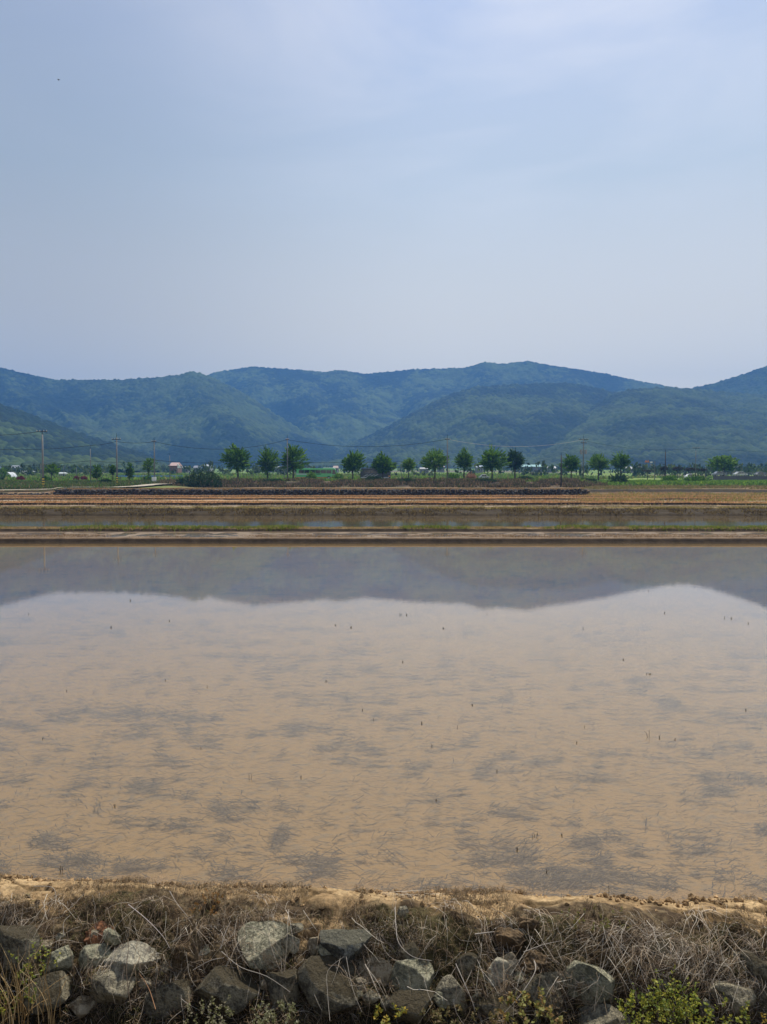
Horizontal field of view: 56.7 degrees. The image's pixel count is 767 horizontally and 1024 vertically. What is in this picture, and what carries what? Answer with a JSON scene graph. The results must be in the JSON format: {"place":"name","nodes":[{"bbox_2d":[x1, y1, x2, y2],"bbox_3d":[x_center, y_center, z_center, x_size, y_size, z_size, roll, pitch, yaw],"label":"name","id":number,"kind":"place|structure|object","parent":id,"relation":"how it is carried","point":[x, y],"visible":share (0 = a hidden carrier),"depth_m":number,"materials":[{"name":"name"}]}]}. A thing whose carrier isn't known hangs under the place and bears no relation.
{"place":"outdoors","nodes":[
{"label":"outdoors","id":0,"kind":"place"},
{"bbox_2d":[0,403,170,472],"bbox_3d":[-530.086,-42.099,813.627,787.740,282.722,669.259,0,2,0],"label":"hill","id":1,"kind":"structure","parent":0,"point":[16,422],"depth_m":686.38,"materials":[{"name":"plant"}]},
{"bbox_2d":[0,368,340,468],"bbox_3d":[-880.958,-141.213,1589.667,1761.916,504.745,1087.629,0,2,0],"label":"hill","id":2,"kind":"structure","parent":0,"point":[211,417],"depth_m":1476.73,"materials":[{"name":"plant"}]},
{"bbox_2d":[15,360,691,446],"bbox_3d":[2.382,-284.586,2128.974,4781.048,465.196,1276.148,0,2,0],"label":"hill","id":3,"kind":"structure","parent":0,"point":[341,408],"depth_m":2149.08,"materials":[{"name":"plant"}]},
{"bbox_2d":[0,525,762,531],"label":"dry grass","id":4,"kind":"structure","parent":0,"point":[310,527],"depth_m":37.38,"materials":[{"name":"brown plant"}]},
{"bbox_2d":[0,616,766,893],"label":"paddy mud","id":5,"kind":"structure","parent":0,"point":[480,790],"depth_m":7.17,"materials":[{"name":"soil"}]},
{"bbox_2d":[0,617,766,901],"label":"sunken straw","id":6,"kind":"object","parent":5,"relation":"on","point":[533,866],"visible":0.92,"depth_m":6.10,"materials":[{"name":"plant"}]},
{"bbox_2d":[0,543,766,637],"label":"water","id":7,"kind":"structure","parent":0,"point":[59,587],"depth_m":18.68,"materials":[{"name":"liquid"}]},
{"bbox_2d":[0,866,766,1023],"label":"field bank","id":8,"kind":"structure","parent":0,"point":[316,896],"depth_m":4.11,"materials":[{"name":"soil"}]},
{"bbox_2d":[0,983,36,1018],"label":"weed","id":9,"kind":"object","parent":8,"relation":"on","point":[25,996],"visible":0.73,"depth_m":3.70,"materials":[{"name":"green plant"}]},
{"bbox_2d":[0,925,40,970],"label":"rock","id":10,"kind":"object","parent":8,"relation":"on","point":[13,937],"visible":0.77,"depth_m":3.97,"materials":[{"name":"stone"}]},
{"bbox_2d":[0,940,66,1023],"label":"dry reeds","id":11,"kind":"object","parent":8,"relation":"on","point":[22,1006],"visible":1,"depth_m":3.59,"materials":[{"name":"plant"}]},
{"bbox_2d":[7,937,60,992],"bbox_3d":[-1.830,2.375,3.751,0.246,0.219,0.208,2,3,39],"label":"weed","id":12,"kind":"object","parent":8,"relation":"on","point":[35,957],"visible":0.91,"depth_m":3.76,"materials":[{"name":"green plant"}]},
{"bbox_2d":[22,970,72,1015],"bbox_3d":[-1.859,2.639,3.901,0.292,0.212,0.193,0,8,0],"label":"rock","id":13,"kind":"object","parent":8,"relation":"on","point":[52,978],"visible":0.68,"depth_m":3.86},
{"bbox_2d":[43,945,73,973],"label":"rock","id":14,"kind":"object","parent":8,"relation":"on","point":[64,961],"visible":0.79,"depth_m":3.98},
{"bbox_2d":[29,891,88,935],"bbox_3d":[-1.941,2.374,4.256,0.297,0.100,0.306,-2,3,-40],"label":"dead stubble","id":15,"kind":"object","parent":8,"relation":"on","point":[55,900],"visible":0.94,"depth_m":4.28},
{"bbox_2d":[68,995,95,1018],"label":"rock","id":16,"kind":"object","parent":8,"relation":"on","point":[80,1009],"visible":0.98,"depth_m":3.85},
{"bbox_2d":[78,943,111,968],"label":"rock","id":17,"kind":"object","parent":8,"relation":"on","point":[90,951],"visible":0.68,"depth_m":3.98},
{"bbox_2d":[83,921,113,944],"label":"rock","id":18,"kind":"object","parent":8,"relation":"on","point":[95,939],"visible":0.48,"depth_m":4.09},
{"bbox_2d":[103,928,120,946],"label":"rock","id":19,"kind":"object","parent":8,"relation":"on","point":[112,936],"visible":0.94,"depth_m":4.04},
{"bbox_2d":[89,967,135,1003],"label":"rock","id":20,"kind":"object","parent":8,"relation":"on","point":[106,979],"visible":0.85,"depth_m":3.86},
{"bbox_2d":[103,941,160,973],"bbox_3d":[-1.409,2.533,3.987,0.310,0.179,0.201,0,0,0],"label":"rock","id":21,"kind":"object","parent":8,"relation":"on","point":[119,965],"visible":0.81,"depth_m":3.96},
{"bbox_2d":[106,894,163,936],"bbox_3d":[-1.427,2.361,4.207,0.356,0.164,0.219,1,2,20],"label":"dead stubble","id":22,"kind":"object","parent":8,"relation":"on","point":[153,900],"visible":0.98,"depth_m":4.20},
{"bbox_2d":[138,977,151,988],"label":"rock","id":23,"kind":"object","parent":8,"relation":"on","point":[143,983],"visible":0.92,"depth_m":3.90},
{"bbox_2d":[145,978,191,1019],"bbox_3d":[-1.167,2.634,3.887,0.265,0.200,0.175,0,6,0],"label":"rock","id":24,"kind":"object","parent":8,"relation":"on","point":[165,993],"visible":0.88,"depth_m":3.82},
{"bbox_2d":[168,916,216,965],"bbox_3d":[-1.075,2.445,4.008,0.351,0.192,0.217,1,2,26],"label":"dead stubble","id":25,"kind":"object","parent":8,"relation":"on","point":[190,935],"visible":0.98,"depth_m":4.02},
{"bbox_2d":[189,888,223,915],"bbox_3d":[-1.036,2.289,4.168,0.165,0.056,0.207,0,2,0],"label":"weed","id":26,"kind":"object","parent":8,"relation":"on","point":[216,892],"visible":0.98,"depth_m":4.18,"materials":[{"name":"brown plant"}]},
{"bbox_2d":[183,994,233,1023],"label":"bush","id":27,"kind":"object","parent":8,"relation":"on","point":[227,1011],"visible":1,"depth_m":3.63,"materials":[{"name":"green plant"}]},
{"bbox_2d":[194,965,260,1014],"bbox_3d":[-0.849,2.612,3.886,0.372,0.291,0.245,0,7,0],"label":"rock","id":28,"kind":"object","parent":8,"relation":"on","point":[217,984],"visible":0.85,"depth_m":3.81,"materials":[{"name":"stone"}]},
{"bbox_2d":[237,920,294,969],"bbox_3d":[-0.670,2.483,4.007,0.331,0.246,0.231,0,8,0],"label":"rock","id":29,"kind":"object","parent":8,"relation":"on","point":[262,941],"visible":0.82,"depth_m":3.99,"materials":[{"name":"stone"}]},
{"bbox_2d":[251,1000,298,1023],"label":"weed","id":30,"kind":"object","parent":8,"relation":"on","point":[267,1014],"visible":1,"depth_m":3.61,"materials":[{"name":"green plant"}]},
{"bbox_2d":[264,969,300,1007],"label":"rock","id":31,"kind":"object","parent":8,"relation":"on","point":[286,979],"visible":0.9,"depth_m":3.85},
{"bbox_2d":[281,934,299,953],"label":"rock","id":32,"kind":"object","parent":8,"relation":"on","point":[287,941],"visible":0.93,"depth_m":4.00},
{"bbox_2d":[306,937,319,955],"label":"rock","id":33,"kind":"object","parent":8,"relation":"on","point":[312,943],"visible":0.87,"depth_m":4.01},
{"bbox_2d":[297,955,358,1016],"bbox_3d":[-0.307,2.600,3.884,0.344,0.290,0.227,0,4,0],"label":"rock","id":34,"kind":"object","parent":8,"relation":"on","point":[312,974],"visible":0.95,"depth_m":3.83,"materials":[{"name":"stone"}]},
{"bbox_2d":[319,929,371,963],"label":"rock","id":35,"kind":"object","parent":8,"relation":"on","point":[342,943],"visible":0.97,"depth_m":3.97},
{"bbox_2d":[362,989,380,1003],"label":"rock","id":36,"kind":"object","parent":8,"relation":"on","point":[375,998],"visible":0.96,"depth_m":3.82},
{"bbox_2d":[359,955,391,986],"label":"rock","id":37,"kind":"object","parent":8,"relation":"on","point":[382,969],"visible":0.88,"depth_m":3.91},
{"bbox_2d":[0,887,766,1023],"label":"dead straw","id":38,"kind":"object","parent":8,"relation":"on","point":[692,956],"visible":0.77,"depth_m":3.90,"materials":[{"name":"plant"}]},
{"bbox_2d":[0,874,766,1023],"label":"mud crumbs","id":39,"kind":"object","parent":8,"relation":"on","point":[696,899],"visible":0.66,"depth_m":4.38,"materials":[{"name":"soil"}]},
{"bbox_2d":[373,1003,407,1023],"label":"weed","id":40,"kind":"object","parent":8,"relation":"on","point":[403,1010],"visible":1,"depth_m":3.62,"materials":[{"name":"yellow plant"}]},
{"bbox_2d":[383,990,433,1023],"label":"rock","id":41,"kind":"object","parent":8,"relation":"on","point":[418,1002],"visible":0.84,"depth_m":3.78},
{"bbox_2d":[399,941,421,959],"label":"rock","id":42,"kind":"object","parent":8,"relation":"on","point":[411,948],"visible":0.65,"depth_m":3.96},
{"bbox_2d":[391,958,433,990],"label":"rock","id":43,"kind":"object","parent":8,"relation":"on","point":[402,972],"visible":0.77,"depth_m":3.90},
{"bbox_2d":[433,991,446,1008],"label":"rock","id":44,"kind":"object","parent":8,"relation":"on","point":[439,1000],"visible":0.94,"depth_m":3.81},
{"bbox_2d":[435,975,466,1012],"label":"rock","id":45,"kind":"object","parent":8,"relation":"on","point":[452,987],"visible":0.74,"depth_m":3.82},
{"bbox_2d":[419,1004,498,1023],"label":"moss tuft","id":46,"kind":"object","parent":8,"relation":"on","point":[439,1019],"visible":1,"depth_m":3.61,"materials":[{"name":"green plant"}]},
{"bbox_2d":[455,952,477,975],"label":"rock","id":47,"kind":"object","parent":8,"relation":"on","point":[468,960],"visible":0.88,"depth_m":3.92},
{"bbox_2d":[473,993,515,1017],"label":"rock","id":48,"kind":"object","parent":8,"relation":"on","point":[485,1007],"visible":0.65,"depth_m":3.77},
{"bbox_2d":[484,957,513,986],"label":"rock","id":49,"kind":"object","parent":8,"relation":"on","point":[498,963],"visible":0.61,"depth_m":3.89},
{"bbox_2d":[501,952,516,968],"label":"rock","id":50,"kind":"object","parent":8,"relation":"on","point":[510,959],"visible":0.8,"depth_m":3.93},
{"bbox_2d":[493,927,525,950],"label":"rock","id":51,"kind":"object","parent":8,"relation":"on","point":[513,938],"visible":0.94,"depth_m":4.01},
{"bbox_2d":[518,915,539,929],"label":"soil clod","id":52,"kind":"object","parent":8,"relation":"on","point":[526,923],"visible":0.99,"depth_m":4.06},
{"bbox_2d":[498,987,562,1023],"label":"weed","id":53,"kind":"object","parent":8,"relation":"on","point":[540,1007],"visible":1,"depth_m":3.57,"materials":[{"name":"green plant"}]},
{"bbox_2d":[519,949,549,976],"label":"soil clod","id":54,"kind":"object","parent":8,"relation":"on","point":[528,959],"visible":0.72,"depth_m":3.92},
{"bbox_2d":[516,971,562,1013],"bbox_3d":[0.840,2.604,3.855,0.262,0.235,0.173,0,-3,0],"label":"rock","id":55,"kind":"object","parent":8,"relation":"on","point":[535,983],"visible":0.56,"depth_m":3.81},
{"bbox_2d":[561,960,615,1005],"bbox_3d":[1.118,2.578,3.872,0.280,0.280,0.206,1,2,29],"label":"rock","id":56,"kind":"object","parent":8,"relation":"on","point":[588,970],"visible":0.81,"depth_m":3.81,"materials":[{"name":"stone"}]},
{"bbox_2d":[560,904,631,932],"bbox_3d":[1.220,2.317,4.064,0.370,0.079,0.224,0,2,0],"label":"weed","id":57,"kind":"object","parent":8,"relation":"on","point":[578,920],"visible":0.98,"depth_m":4.03,"materials":[{"name":"brown plant"}]},
{"bbox_2d":[578,1004,630,1023],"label":"rock","id":58,"kind":"object","parent":8,"relation":"on","point":[600,1016],"visible":0.77,"depth_m":3.72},
{"bbox_2d":[643,937,682,962],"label":"rock","id":59,"kind":"object","parent":8,"relation":"on","point":[661,945],"visible":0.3,"depth_m":3.90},
{"bbox_2d":[617,964,717,1023],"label":"weed","id":60,"kind":"object","parent":8,"relation":"on","point":[679,1009],"visible":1,"depth_m":3.54,"materials":[{"name":"green plant"}]},
{"bbox_2d":[677,900,737,946],"bbox_3d":[1.816,2.349,4.063,0.414,0.103,0.275,-2,3,-38],"label":"dead stubble","id":61,"kind":"object","parent":8,"relation":"on","point":[710,909],"visible":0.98,"depth_m":4.13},
{"bbox_2d":[700,998,714,1017],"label":"rock","id":62,"kind":"object","parent":8,"relation":"on","point":[704,1007],"visible":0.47,"depth_m":3.75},
{"bbox_2d":[703,992,750,1023],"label":"weed","id":63,"kind":"object","parent":8,"relation":"on","point":[730,1015],"visible":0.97,"depth_m":3.56,"materials":[{"name":"green plant"}]},
{"bbox_2d":[706,978,755,1015],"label":"rock","id":64,"kind":"object","parent":8,"relation":"on","point":[741,997],"visible":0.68,"depth_m":3.76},
{"bbox_2d":[737,948,766,985],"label":"rock","id":65,"kind":"object","parent":8,"relation":"on","point":[756,966],"visible":0.56,"depth_m":3.83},
{"bbox_2d":[757,989,766,1023],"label":"rock","id":66,"kind":"object","parent":8,"relation":"on","point":[764,998],"visible":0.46,"depth_m":3.77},
{"bbox_2d":[0,468,766,542],"bbox_3d":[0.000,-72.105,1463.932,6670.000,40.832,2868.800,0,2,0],"label":"ground","id":67,"kind":"structure","parent":0,"point":[134,538],"depth_m":53.74,"materials":[{"name":"soil"}]},
{"bbox_2d":[41,462,60,480],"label":"tree","id":68,"kind":"object","parent":67,"relation":"on","point":[52,466],"visible":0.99,"depth_m":164.53,"materials":[{"name":"green plant"}]},
{"bbox_2d":[0,479,160,490],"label":"greens","id":69,"kind":"object","parent":67,"relation":"on","point":[29,484],"visible":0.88,"depth_m":131.88,"materials":[{"name":"green plant"}]},
{"bbox_2d":[91,464,102,478],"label":"tree","id":70,"kind":"object","parent":67,"relation":"on","point":[96,471],"visible":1,"depth_m":149.47,"materials":[{"name":"green plant"}]},
{"bbox_2d":[142,458,156,477],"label":"tree","id":71,"kind":"object","parent":67,"relation":"on","point":[148,464],"visible":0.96,"depth_m":159.50,"materials":[{"name":"green plant"}]},
{"bbox_2d":[181,468,222,487],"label":"bush","id":72,"kind":"object","parent":67,"relation":"on","point":[201,479],"visible":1,"depth_m":145.24,"materials":[{"name":"green plant"}]},
{"bbox_2d":[218,443,255,477],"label":"tree","id":73,"kind":"object","parent":67,"relation":"on","point":[238,458],"visible":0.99,"depth_m":170.55,"materials":[{"name":"green plant"}]},
{"bbox_2d":[255,445,281,478],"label":"tree","id":74,"kind":"object","parent":67,"relation":"on","point":[267,458],"visible":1,"depth_m":168.96,"materials":[{"name":"green plant"}]},
{"bbox_2d":[285,438,288,477],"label":"utility pole","id":75,"kind":"object","parent":67,"relation":"on","point":[287,439],"visible":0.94,"depth_m":165.51,"materials":[{"name":"concrete"}]},
{"bbox_2d":[0,439,446,449],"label":"power line","id":76,"kind":"object","parent":75,"relation":"attached to","point":[235,448],"visible":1,"depth_m":157.87,"materials":[{"name":"black metal"}]},
{"bbox_2d":[280,444,309,478],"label":"tree","id":77,"kind":"object","parent":67,"relation":"on","point":[295,454],"visible":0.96,"depth_m":168.79,"materials":[{"name":"green plant"}]},
{"bbox_2d":[53,488,589,495],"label":"stone wall","id":78,"kind":"structure","parent":67,"relation":"on","point":[339,493],"depth_m":108.61,"materials":[{"name":"stone"}]},
{"bbox_2d":[49,487,592,495],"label":"wall top grass","id":79,"kind":"structure","parent":78,"relation":"on","point":[319,488],"depth_m":109.44,"materials":[{"name":"green plant"}]},
{"bbox_2d":[339,449,367,478],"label":"tree","id":80,"kind":"object","parent":67,"relation":"on","point":[352,461],"visible":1,"depth_m":170.89,"materials":[{"name":"green plant"}]},
{"bbox_2d":[156,477,610,487],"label":"reed slope","id":81,"kind":"structure","parent":67,"relation":"on","point":[465,482],"depth_m":151.69,"materials":[{"name":"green plant"}]},
{"bbox_2d":[0,472,766,479],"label":"valley greens","id":82,"kind":"object","parent":67,"relation":"on","point":[69,476],"visible":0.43,"depth_m":239.66,"materials":[{"name":"green plant"}]},
{"bbox_2d":[0,533,766,537],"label":"field stubble","id":83,"kind":"object","parent":67,"relation":"on","point":[474,535],"visible":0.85,"depth_m":33.82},
{"bbox_2d":[0,504,766,507],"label":"straw stubble","id":84,"kind":"object","parent":67,"relation":"on","point":[311,506],"visible":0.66,"depth_m":61.73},
{"bbox_2d":[0,506,766,515],"bbox_3d":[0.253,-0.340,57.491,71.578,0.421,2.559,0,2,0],"label":"bank grass","id":85,"kind":"structure","parent":67,"relation":"on","point":[404,507],"depth_m":57.51,"materials":[{"name":"green plant"}]},
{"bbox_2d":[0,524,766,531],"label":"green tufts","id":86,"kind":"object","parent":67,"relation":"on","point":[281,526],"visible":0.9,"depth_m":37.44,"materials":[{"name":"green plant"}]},
{"bbox_2d":[1,460,766,476],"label":"valley wood","id":87,"kind":"object","parent":67,"relation":"on","point":[85,470],"visible":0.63,"depth_m":288.21,"materials":[{"name":"green plant"}]},
{"bbox_2d":[370,451,398,477],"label":"tree","id":88,"kind":"object","parent":67,"relation":"on","point":[377,465],"visible":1,"depth_m":171.52,"materials":[{"name":"green plant"}]},
{"bbox_2d":[10,478,766,485],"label":"roadside greens","id":89,"kind":"object","parent":67,"relation":"on","point":[760,482],"visible":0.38,"depth_m":161.25,"materials":[{"name":"green plant"}]},
{"bbox_2d":[400,457,416,477],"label":"tree","id":90,"kind":"object","parent":67,"relation":"on","point":[407,462],"visible":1,"depth_m":170.98,"materials":[{"name":"green plant"}]},
{"bbox_2d":[419,447,449,477],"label":"tree","id":91,"kind":"object","parent":67,"relation":"on","point":[438,458],"visible":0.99,"depth_m":166.73,"materials":[{"name":"green plant"}]},
{"bbox_2d":[452,447,474,478],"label":"tree","id":92,"kind":"object","parent":67,"relation":"on","point":[464,459],"visible":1,"depth_m":169.15,"materials":[{"name":"green plant"}]},
{"bbox_2d":[478,444,510,478],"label":"tree","id":93,"kind":"object","parent":67,"relation":"on","point":[491,459],"visible":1,"depth_m":168.58,"materials":[{"name":"green plant"}]},
{"bbox_2d":[504,448,526,478],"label":"tree","id":94,"kind":"object","parent":67,"relation":"on","point":[516,458],"visible":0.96,"depth_m":175.15,"materials":[{"name":"green plant"}]},
{"bbox_2d":[558,454,580,477],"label":"tree","id":95,"kind":"object","parent":67,"relation":"on","point":[571,463],"visible":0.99,"depth_m":175.00,"materials":[{"name":"green plant"}]},
{"bbox_2d":[586,453,610,479],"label":"tree","id":96,"kind":"object","parent":67,"relation":"on","point":[598,462],"visible":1,"depth_m":177.04,"materials":[{"name":"green plant"}]},
{"bbox_2d":[607,472,628,481],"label":"bush","id":97,"kind":"object","parent":67,"relation":"on","point":[618,477],"visible":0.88,"depth_m":164.03,"materials":[{"name":"green plant"}]},
{"bbox_2d":[609,451,632,471],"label":"tree","id":98,"kind":"object","parent":67,"relation":"on","point":[621,461],"visible":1,"depth_m":185.03,"materials":[{"name":"green plant"}]},
{"bbox_2d":[684,474,708,480],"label":"bush","id":99,"kind":"object","parent":67,"relation":"on","point":[697,478],"visible":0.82,"depth_m":175.01,"materials":[{"name":"green plant"}]},
{"bbox_2d":[705,455,739,475],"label":"tree","id":100,"kind":"object","parent":67,"relation":"on","point":[729,461],"visible":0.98,"depth_m":203.78,"materials":[{"name":"green plant"}]},
{"bbox_2d":[713,472,766,479],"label":"concrete wall","id":101,"kind":"structure","parent":67,"relation":"on","point":[745,477],"depth_m":195.80,"materials":[{"name":"grey"}]},
{"bbox_2d":[0,516,766,527],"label":"pond","id":102,"kind":"structure","parent":0,"point":[347,521],"depth_m":47.26,"materials":[{"name":"liquid"}]},
{"bbox_2d":[0,495,766,504],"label":"ridge grass","id":103,"kind":"structure","parent":0,"point":[378,502],"depth_m":83.81,"materials":[{"name":"brown plant"}]},
{"bbox_2d":[0,532,766,536],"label":"shallow water","id":104,"kind":"structure","parent":0,"point":[191,534],"depth_m":35.82,"materials":[{"name":"liquid"}]},
{"bbox_2d":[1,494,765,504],"bbox_3d":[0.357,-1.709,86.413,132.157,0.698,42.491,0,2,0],"label":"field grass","id":105,"kind":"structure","parent":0,"point":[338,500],"depth_m":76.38,"materials":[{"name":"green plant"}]},
{"bbox_2d":[0,0,766,387],"label":"sky","id":106,"kind":"structure","parent":0,"point":[206,187],"materials":[{"name":"blue"}]},
{"bbox_2d":[308,382,616,468],"bbox_3d":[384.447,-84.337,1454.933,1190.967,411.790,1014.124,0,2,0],"label":"hill","id":107,"kind":"structure","parent":0,"point":[534,417],"depth_m":1301.74,"materials":[{"name":"plant"}]},
{"bbox_2d":[508,386,766,469],"bbox_3d":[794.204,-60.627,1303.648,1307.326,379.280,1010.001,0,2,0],"label":"hill","id":108,"kind":"structure","parent":0,"point":[656,421],"depth_m":1088.67,"materials":[{"name":"plant"}]},
{"bbox_2d":[574,487,766,501],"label":"yellow grass","id":109,"kind":"structure","parent":0,"point":[686,494],"depth_m":87.53,"materials":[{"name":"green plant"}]},
{"bbox_2d":[584,485,766,488],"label":"terrace grass","id":110,"kind":"structure","parent":0,"point":[667,486],"depth_m":130.93,"materials":[{"name":"green plant"}]},
{"bbox_2d":[692,366,766,394],"bbox_3d":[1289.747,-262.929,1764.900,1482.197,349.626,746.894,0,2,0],"label":"hill","id":111,"kind":"structure","parent":0,"point":[753,382],"depth_m":1806.69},
{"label":"road","id":112,"kind":"structure","parent":0,"visible":0},
{"bbox_2d":[296,467,338,478],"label":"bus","id":113,"kind":"object","parent":112,"relation":"on","point":[326,472],"visible":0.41,"depth_m":187.72,"materials":[{"name":"green"}]},
{"bbox_2d":[360,467,390,478],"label":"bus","id":114,"kind":"object","parent":112,"relation":"on","point":[366,472],"visible":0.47,"depth_m":187.75,"materials":[{"name":"grey"}]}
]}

